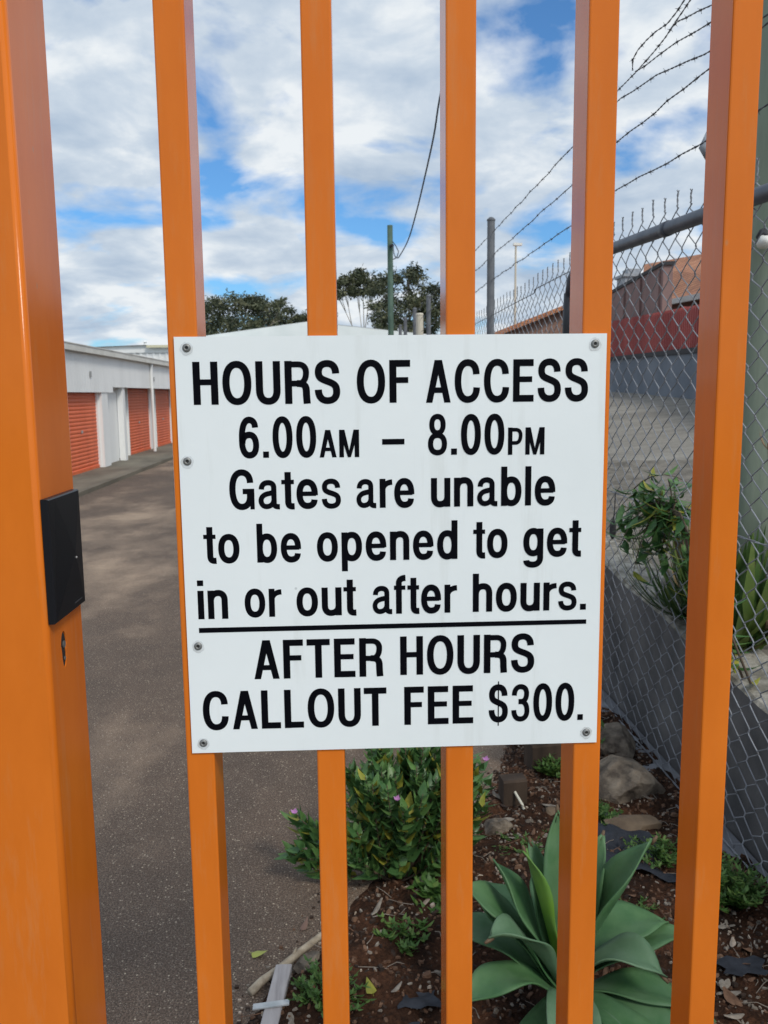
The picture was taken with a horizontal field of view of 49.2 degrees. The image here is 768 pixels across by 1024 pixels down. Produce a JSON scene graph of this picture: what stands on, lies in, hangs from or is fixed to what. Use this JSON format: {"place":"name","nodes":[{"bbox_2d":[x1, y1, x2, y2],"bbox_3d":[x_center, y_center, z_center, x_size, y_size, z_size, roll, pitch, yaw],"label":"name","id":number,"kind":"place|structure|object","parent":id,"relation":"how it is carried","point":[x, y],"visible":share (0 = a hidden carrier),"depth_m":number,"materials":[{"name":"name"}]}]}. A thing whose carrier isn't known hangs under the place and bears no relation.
{"place":"outdoors","nodes":[
{"label":"outdoors","id":0,"kind":"place"},
{"bbox_2d":[73,443,172,496],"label":"pavement","id":1,"kind":"structure","parent":0,"point":[86,482],"depth_m":19.13,"materials":[{"name":"concrete"}]},
{"bbox_2d":[64,341,171,475],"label":"storage shed","id":2,"kind":"structure","parent":1,"relation":"on","point":[119,404],"depth_m":21.23,"materials":[{"name":"metal"}]},
{"bbox_2d":[67,392,99,475],"bbox_3d":[-6.714,-1.768,18.658,0.030,1.764,2.450,-1,8,-3],"label":"roller door","id":3,"kind":"structure","parent":2,"relation":"in","point":[81,405],"depth_m":18.77,"materials":[{"name":"red"}]},
{"bbox_2d":[127,388,150,454],"bbox_3d":[-7.353,-2.751,25.210,0.030,1.894,2.750,-1,8,-3],"label":"roller door","id":4,"kind":"structure","parent":2,"relation":"in","point":[137,398],"depth_m":25.19,"materials":[{"name":"red"}]},
{"bbox_2d":[155,389,170,446],"bbox_3d":[-7.553,-3.237,28.670,0.030,1.894,2.450,-1,8,-3],"label":"roller door","id":5,"kind":"structure","parent":2,"relation":"in","point":[161,395],"depth_m":28.71,"materials":[{"name":"red"}]},
{"bbox_2d":[79,460,506,1023],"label":"driveway","id":6,"kind":"structure","parent":0,"point":[131,627],"depth_m":3.59,"materials":[{"name":"grey asphalt"}]},
{"bbox_2d":[0,0,106,1023],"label":"gate post","id":7,"kind":"object","parent":6,"relation":"on","point":[51,964],"visible":1,"depth_m":1.23,"materials":[{"name":"orange metal"}]},
{"bbox_2d":[40,489,84,624],"bbox_3d":[-0.477,0.063,1.258,0.015,0.180,0.135,-1,8,-2],"label":"card reader","id":8,"kind":"object","parent":7,"relation":"attached to","point":[62,547],"visible":1,"depth_m":1.23,"materials":[{"name":"black plastic"}]},
{"bbox_2d":[152,0,762,1023],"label":"orange gate","id":9,"kind":"structure","parent":7,"relation":"attached to","point":[730,162],"depth_m":1.21,"materials":[{"name":"metal"}]},
{"bbox_2d":[174,333,606,752],"bbox_3d":[0.015,0.052,1.203,0.600,0.600,0.006,-1,8,-2],"label":"notice sign","id":10,"kind":"object","parent":9,"relation":"attached to","point":[392,541],"visible":1,"depth_m":1.20,"materials":[{"name":"white metal"}]},
{"bbox_2d":[98,341,168,360],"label":"pale shed","id":11,"kind":"structure","parent":6,"relation":"on","point":[159,352],"depth_m":53.40,"materials":[{"name":"beige metal"}]},
{"bbox_2d":[250,950,266,957],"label":"fallen leaf","id":12,"kind":"object","parent":6,"relation":"on","point":[256,954],"visible":1,"depth_m":2.56,"materials":[{"name":"yellow"}]},
{"bbox_2d":[247,932,320,995],"bbox_3d":[-0.266,1.341,2.542,0.028,0.040,0.382,6,10,38],"label":"stick","id":13,"kind":"object","parent":6,"relation":"on","point":[257,985],"visible":0.69,"depth_m":2.50,"materials":[{"name":"beige wood"}]},
{"bbox_2d":[300,916,307,931],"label":"fallen leaf","id":14,"kind":"object","parent":6,"relation":"on","point":[304,925],"visible":1,"depth_m":2.70,"materials":[{"name":"brown plant"}]},
{"bbox_2d":[206,321,432,336],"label":"gabled shed","id":15,"kind":"structure","parent":6,"relation":"on","point":[296,329],"depth_m":43.91,"materials":[{"name":"white metal"}]},
{"bbox_2d":[43,0,711,346],"label":"sky","id":16,"kind":"structure","parent":0,"point":[100,55],"materials":[{"name":"blue"}]},
{"bbox_2d":[190,707,767,1023],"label":"soil","id":17,"kind":"structure","parent":0,"point":[386,979],"depth_m":2.57,"materials":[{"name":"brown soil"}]},
{"bbox_2d":[253,964,291,1023],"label":"timber stake","id":18,"kind":"object","parent":17,"relation":"on","point":[274,1003],"visible":0.95,"depth_m":2.33,"materials":[{"name":"wood"}]},
{"bbox_2d":[293,951,320,973],"bbox_3d":[-0.230,1.350,2.507,0.066,0.057,0.101,-3,11,42],"label":"rock","id":19,"kind":"object","parent":17,"relation":"on","point":[302,963],"visible":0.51,"depth_m":2.49,"materials":[{"name":"stone"}]},
{"bbox_2d":[287,955,375,1017],"bbox_3d":[-0.151,1.317,2.339,0.254,0.124,0.211,4,9,31],"label":"weed","id":20,"kind":"object","parent":17,"relation":"on","point":[315,977],"visible":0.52,"depth_m":2.33,"materials":[{"name":"green plant"}]},
{"bbox_2d":[366,977,376,995],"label":"fallen leaf","id":21,"kind":"object","parent":17,"relation":"on","point":[372,989],"visible":0.98,"depth_m":2.36,"materials":[{"name":"yellow plant"}]},
{"bbox_2d":[275,747,499,881],"bbox_3d":[0.014,1.032,2.946,0.806,0.542,0.392,-1,8,-3],"label":"flowering shrub","id":22,"kind":"object","parent":17,"relation":"on","point":[396,816],"visible":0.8,"depth_m":2.89,"materials":[{"name":"green plant"}]},
{"bbox_2d":[372,912,433,955],"bbox_3d":[0.051,1.287,2.590,0.190,0.110,0.158,5,10,33],"label":"weed","id":23,"kind":"object","parent":17,"relation":"on","point":[406,943],"visible":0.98,"depth_m":2.57,"materials":[{"name":"green plant"}]},
{"bbox_2d":[397,990,440,1008],"bbox_3d":[0.097,1.354,2.330,0.124,0.013,0.069,-1,8,-3],"label":"fabric scrap","id":24,"kind":"object","parent":17,"relation":"on","point":[422,1000],"visible":0.97,"depth_m":2.32,"materials":[{"name":"grey fabric"}]},
{"bbox_2d":[406,868,440,917],"bbox_3d":[0.171,1.262,2.767,0.195,0.108,0.248,-1,8,-3],"label":"weed","id":25,"kind":"object","parent":17,"relation":"on","point":[430,886],"visible":0.56,"depth_m":2.77,"materials":[{"name":"green plant"}]},
{"bbox_2d":[483,818,512,835],"bbox_3d":[0.440,1.231,3.256,0.153,0.089,0.101,-2,0,-38],"label":"rock","id":26,"kind":"object","parent":17,"relation":"on","point":[499,825],"visible":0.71,"depth_m":3.22,"materials":[{"name":"stone"}]},
{"bbox_2d":[498,773,526,805],"bbox_3d":[0.532,1.166,3.471,0.100,0.150,0.075,-2,8,-9],"label":"timber sleeper","id":27,"kind":"object","parent":17,"relation":"on","point":[509,785],"visible":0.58,"depth_m":3.44,"materials":[{"name":"brown wood"}]},
{"bbox_2d":[514,791,524,809],"bbox_3d":[0.556,1.184,3.393,0.016,0.084,0.099,-4,9,-25],"label":"straw","id":28,"kind":"object","parent":17,"relation":"on","point":[518,798],"visible":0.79,"depth_m":3.40,"materials":[{"name":"beige"}]},
{"bbox_2d":[493,830,546,854],"bbox_3d":[0.542,1.232,3.107,0.302,0.064,0.321,-1,8,-3],"label":"weed","id":29,"kind":"object","parent":17,"relation":"on","point":[522,841],"visible":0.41,"depth_m":3.12,"materials":[{"name":"green plant"}]},
{"bbox_2d":[524,743,560,770],"bbox_3d":[0.760,1.097,3.768,0.240,0.160,0.100,-2,8,-12],"label":"timber sleeper","id":30,"kind":"object","parent":17,"relation":"on","point":[533,752],"visible":0.23,"depth_m":3.71,"materials":[{"name":"wood"}]},
{"bbox_2d":[533,753,560,778],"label":"weed","id":31,"kind":"object","parent":17,"relation":"on","point":[549,767],"visible":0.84,"depth_m":3.65,"materials":[{"name":"green plant"}]},
{"bbox_2d":[544,806,559,815],"bbox_3d":[0.667,1.205,3.377,0.061,0.052,0.057,-6,9,-32],"label":"rock","id":32,"kind":"object","parent":17,"relation":"on","point":[550,810],"visible":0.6,"depth_m":3.35,"materials":[{"name":"beige stone"}]},
{"bbox_2d":[472,804,716,1023],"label":"agave","id":33,"kind":"object","parent":17,"relation":"on","point":[516,923],"visible":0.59,"depth_m":2.20,"materials":[{"name":"green plant"}]},
{"bbox_2d":[600,720,605,743],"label":"weed","id":34,"kind":"object","parent":17,"relation":"on","point":[602,724],"visible":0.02,"depth_m":3.93,"materials":[{"name":"green plant"}]},
{"bbox_2d":[598,799,623,826],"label":"weed","id":35,"kind":"object","parent":17,"relation":"on","point":[603,810],"visible":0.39,"depth_m":3.30,"materials":[{"name":"green plant"}]},
{"bbox_2d":[600,722,635,758],"bbox_3d":[1.068,1.104,3.911,0.232,0.210,0.228,4,4,35],"label":"rock","id":36,"kind":"object","parent":17,"relation":"on","point":[618,740],"visible":0.51,"depth_m":3.84,"materials":[{"name":"stone"}]},
{"bbox_2d":[599,754,665,803],"bbox_3d":[0.988,1.143,3.573,0.346,0.191,0.282,-5,10,-20],"label":"rock","id":37,"kind":"object","parent":17,"relation":"on","point":[622,780],"visible":0.7,"depth_m":3.47,"materials":[{"name":"stone"}]},
{"bbox_2d":[604,815,661,830],"bbox_3d":[0.966,1.230,3.252,0.254,0.113,0.133,2,2,-15],"label":"rock","id":38,"kind":"object","parent":17,"relation":"on","point":[634,822],"visible":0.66,"depth_m":3.22,"materials":[{"name":"beige stone"}]},
{"bbox_2d":[598,813,675,881],"bbox_3d":[0.859,1.225,3.096,0.330,0.060,0.484,-1,8,-3],"label":"weed mat","id":39,"kind":"object","parent":17,"relation":"on","point":[614,833],"visible":0.38,"depth_m":3.12,"materials":[{"name":"fabric"}]},
{"bbox_2d":[623,832,677,868],"bbox_3d":[0.990,1.218,3.038,0.245,0.081,0.232,-1,8,-3],"label":"weed","id":40,"kind":"object","parent":39,"relation":"on","point":[662,846],"visible":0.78,"depth_m":3.02,"materials":[{"name":"green plant"}]},
{"bbox_2d":[619,896,665,918],"bbox_3d":[0.796,1.286,2.676,0.222,0.072,0.206,3,9,21],"label":"weed","id":41,"kind":"object","parent":17,"relation":"on","point":[645,899],"visible":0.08,"depth_m":2.72,"materials":[{"name":"green plant"}]},
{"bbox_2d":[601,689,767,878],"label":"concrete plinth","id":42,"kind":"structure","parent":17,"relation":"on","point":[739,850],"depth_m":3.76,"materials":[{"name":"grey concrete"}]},
{"bbox_2d":[398,0,767,882],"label":"chain link fence","id":43,"kind":"object","parent":42,"relation":"on","point":[676,226],"visible":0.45,"depth_m":3.72,"materials":[{"name":"metal"}]},
{"bbox_2d":[609,492,615,538],"bbox_3d":[1.176,0.018,4.308,0.034,0.245,0.034,6,11,40],"label":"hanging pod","id":44,"kind":"object","parent":43,"relation":"hanging from","point":[612,528],"visible":0.92,"depth_m":4.30,"materials":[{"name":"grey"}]},
{"bbox_2d":[606,465,760,684],"bbox_3d":[1.246,0.216,3.529,0.388,0.783,1.135,-3,8,-14],"label":"shrub","id":45,"kind":"object","parent":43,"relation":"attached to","point":[659,513],"visible":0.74,"depth_m":3.63,"materials":[{"name":"green plant"}]},
{"bbox_2d":[716,955,767,976],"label":"fabric scrap","id":46,"kind":"object","parent":17,"relation":"on","point":[733,965],"visible":0.96,"depth_m":2.44,"materials":[{"name":"grey fabric"}]},
{"bbox_2d":[719,851,767,913],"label":"weed","id":47,"kind":"object","parent":17,"relation":"on","point":[735,889],"visible":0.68,"depth_m":2.72,"materials":[{"name":"green plant"}]},
{"bbox_2d":[608,392,695,460],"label":"yard","id":48,"kind":"structure","parent":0,"point":[688,422],"depth_m":9.54,"materials":[{"name":"concrete"}]},
{"bbox_2d":[387,225,393,334],"bbox_3d":[0.221,-4.673,23.093,0.180,6.200,0.258,-8,11,-41],"label":"green pole","id":49,"kind":"object","parent":48,"relation":"on","point":[390,244],"visible":0.56,"depth_m":22.83,"materials":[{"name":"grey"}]},
{"bbox_2d":[392,94,439,259],"bbox_3d":[0.877,-6.954,12.786,0.259,3.762,19.562,-1,8,-4],"label":"power cable","id":50,"kind":"object","parent":49,"relation":"attached to","point":[397,257],"visible":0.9,"depth_m":14.52,"materials":[{"name":"grey plastic"}]},
{"bbox_2d":[614,269,639,286],"bbox_3d":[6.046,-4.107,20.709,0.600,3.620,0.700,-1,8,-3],"label":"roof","id":51,"kind":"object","parent":48,"relation":"on","point":[627,273],"visible":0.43,"depth_m":20.27,"materials":[{"name":"white metal"}]},
{"bbox_2d":[609,347,697,399],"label":"boundary wall","id":52,"kind":"structure","parent":48,"relation":"on","point":[690,369],"depth_m":13.52,"materials":[{"name":"grey"}]},
{"bbox_2d":[611,261,675,320],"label":"mauve screen wall","id":53,"kind":"structure","parent":52,"relation":"on","point":[662,279],"depth_m":15.05,"materials":[{"name":"grey"}]},
{"bbox_2d":[610,305,698,356],"bbox_3d":[4.578,-3.207,14.730,0.098,1.100,14.586,0,8,3],"label":"red fence","id":54,"kind":"object","parent":52,"relation":"on","point":[685,328],"visible":0.25,"depth_m":13.80,"materials":[{"name":"metal"}]},
{"bbox_2d":[643,254,701,309],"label":"brick house","id":55,"kind":"structure","parent":48,"relation":"on","point":[688,275],"depth_m":19.53,"materials":[{"name":"brick"}]},
{"bbox_2d":[606,460,767,655],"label":"dirt ground","id":56,"kind":"structure","parent":0,"point":[686,472],"depth_m":6.70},
{"bbox_2d":[608,533,767,619],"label":"strap leaved plant","id":57,"kind":"object","parent":56,"relation":"on","point":[665,602],"visible":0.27,"depth_m":3.86,"materials":[{"name":"green plant"}]},
{"bbox_2d":[641,489,767,599],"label":"strap leaved plant","id":58,"kind":"object","parent":56,"relation":"on","point":[740,563],"visible":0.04,"depth_m":3.59,"materials":[{"name":"green plant"}]},
{"bbox_2d":[661,523,767,650],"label":"strap leaved plant","id":59,"kind":"object","parent":56,"relation":"on","point":[748,584],"visible":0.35,"depth_m":3.31,"materials":[{"name":"green plant"}]},
{"bbox_2d":[736,0,767,577],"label":"power pole","id":60,"kind":"object","parent":56,"relation":"on","point":[755,402],"visible":0.21,"depth_m":3.63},
{"bbox_2d":[699,131,706,158],"bbox_3d":[1.447,-1.544,3.543,0.295,0.134,0.054,-4,9,-24],"label":"security light","id":61,"kind":"object","parent":60,"relation":"attached to","point":[702,148],"visible":0.12,"depth_m":3.49,"materials":[{"name":"white"}]},
{"bbox_2d":[756,228,767,248],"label":"insulator","id":62,"kind":"object","parent":60,"relation":"attached to","point":[762,242],"visible":0.91,"depth_m":3.47,"materials":[{"name":"white"}]},
{"bbox_2d":[759,433,767,636],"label":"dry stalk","id":63,"kind":"object","parent":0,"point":[766,625],"visible":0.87,"depth_m":3.38,"materials":[{"name":"brown"}]},
{"label":"ground","id":64,"kind":"structure","parent":0,"visible":0},
{"bbox_2d":[204,288,289,334],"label":"gum tree","id":65,"kind":"object","parent":64,"relation":"on","point":[254,304],"visible":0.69,"depth_m":57.49,"materials":[{"name":"green plant"}]},
{"bbox_2d":[264,304,339,325],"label":"gum tree","id":66,"kind":"object","parent":64,"relation":"on","point":[296,318],"visible":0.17,"depth_m":61.87,"materials":[{"name":"green plant"}]},
{"bbox_2d":[337,265,381,326],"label":"gum tree","id":67,"kind":"object","parent":64,"relation":"on","point":[358,278],"visible":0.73,"depth_m":59.97,"materials":[{"name":"green plant"}]},
{"bbox_2d":[358,261,439,334],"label":"gum tree","id":68,"kind":"object","parent":64,"relation":"on","point":[412,274],"visible":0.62,"depth_m":56.00,"materials":[{"name":"green plant"}]},
{"bbox_2d":[416,313,423,334],"bbox_3d":[0.600,-1.775,13.976,0.136,3.000,0.136,-1,8,-3],"label":"cream pole","id":69,"kind":"object","parent":64,"relation":"on","point":[419,324],"visible":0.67,"depth_m":13.74,"materials":[{"name":"beige paint"}]},
{"bbox_2d":[513,243,521,323],"bbox_3d":[6.259,-8.266,39.658,0.400,8.560,0.200,-1,8,-3],"label":"light pole","id":70,"kind":"object","parent":64,"relation":"on","point":[516,245],"visible":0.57,"depth_m":39.24,"materials":[{"name":"white metal"}]},
{"bbox_2d":[494,306,562,333],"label":"gabled house","id":71,"kind":"structure","parent":64,"relation":"on","point":[551,317],"depth_m":31.70,"materials":[{"name":"brown brick"}]},
{"bbox_2d":[602,535,767,872],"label":"retaining wall","id":72,"kind":"structure","parent":64,"relation":"on","point":[760,711],"depth_m":3.80,"materials":[{"name":"concrete"}]}
]}

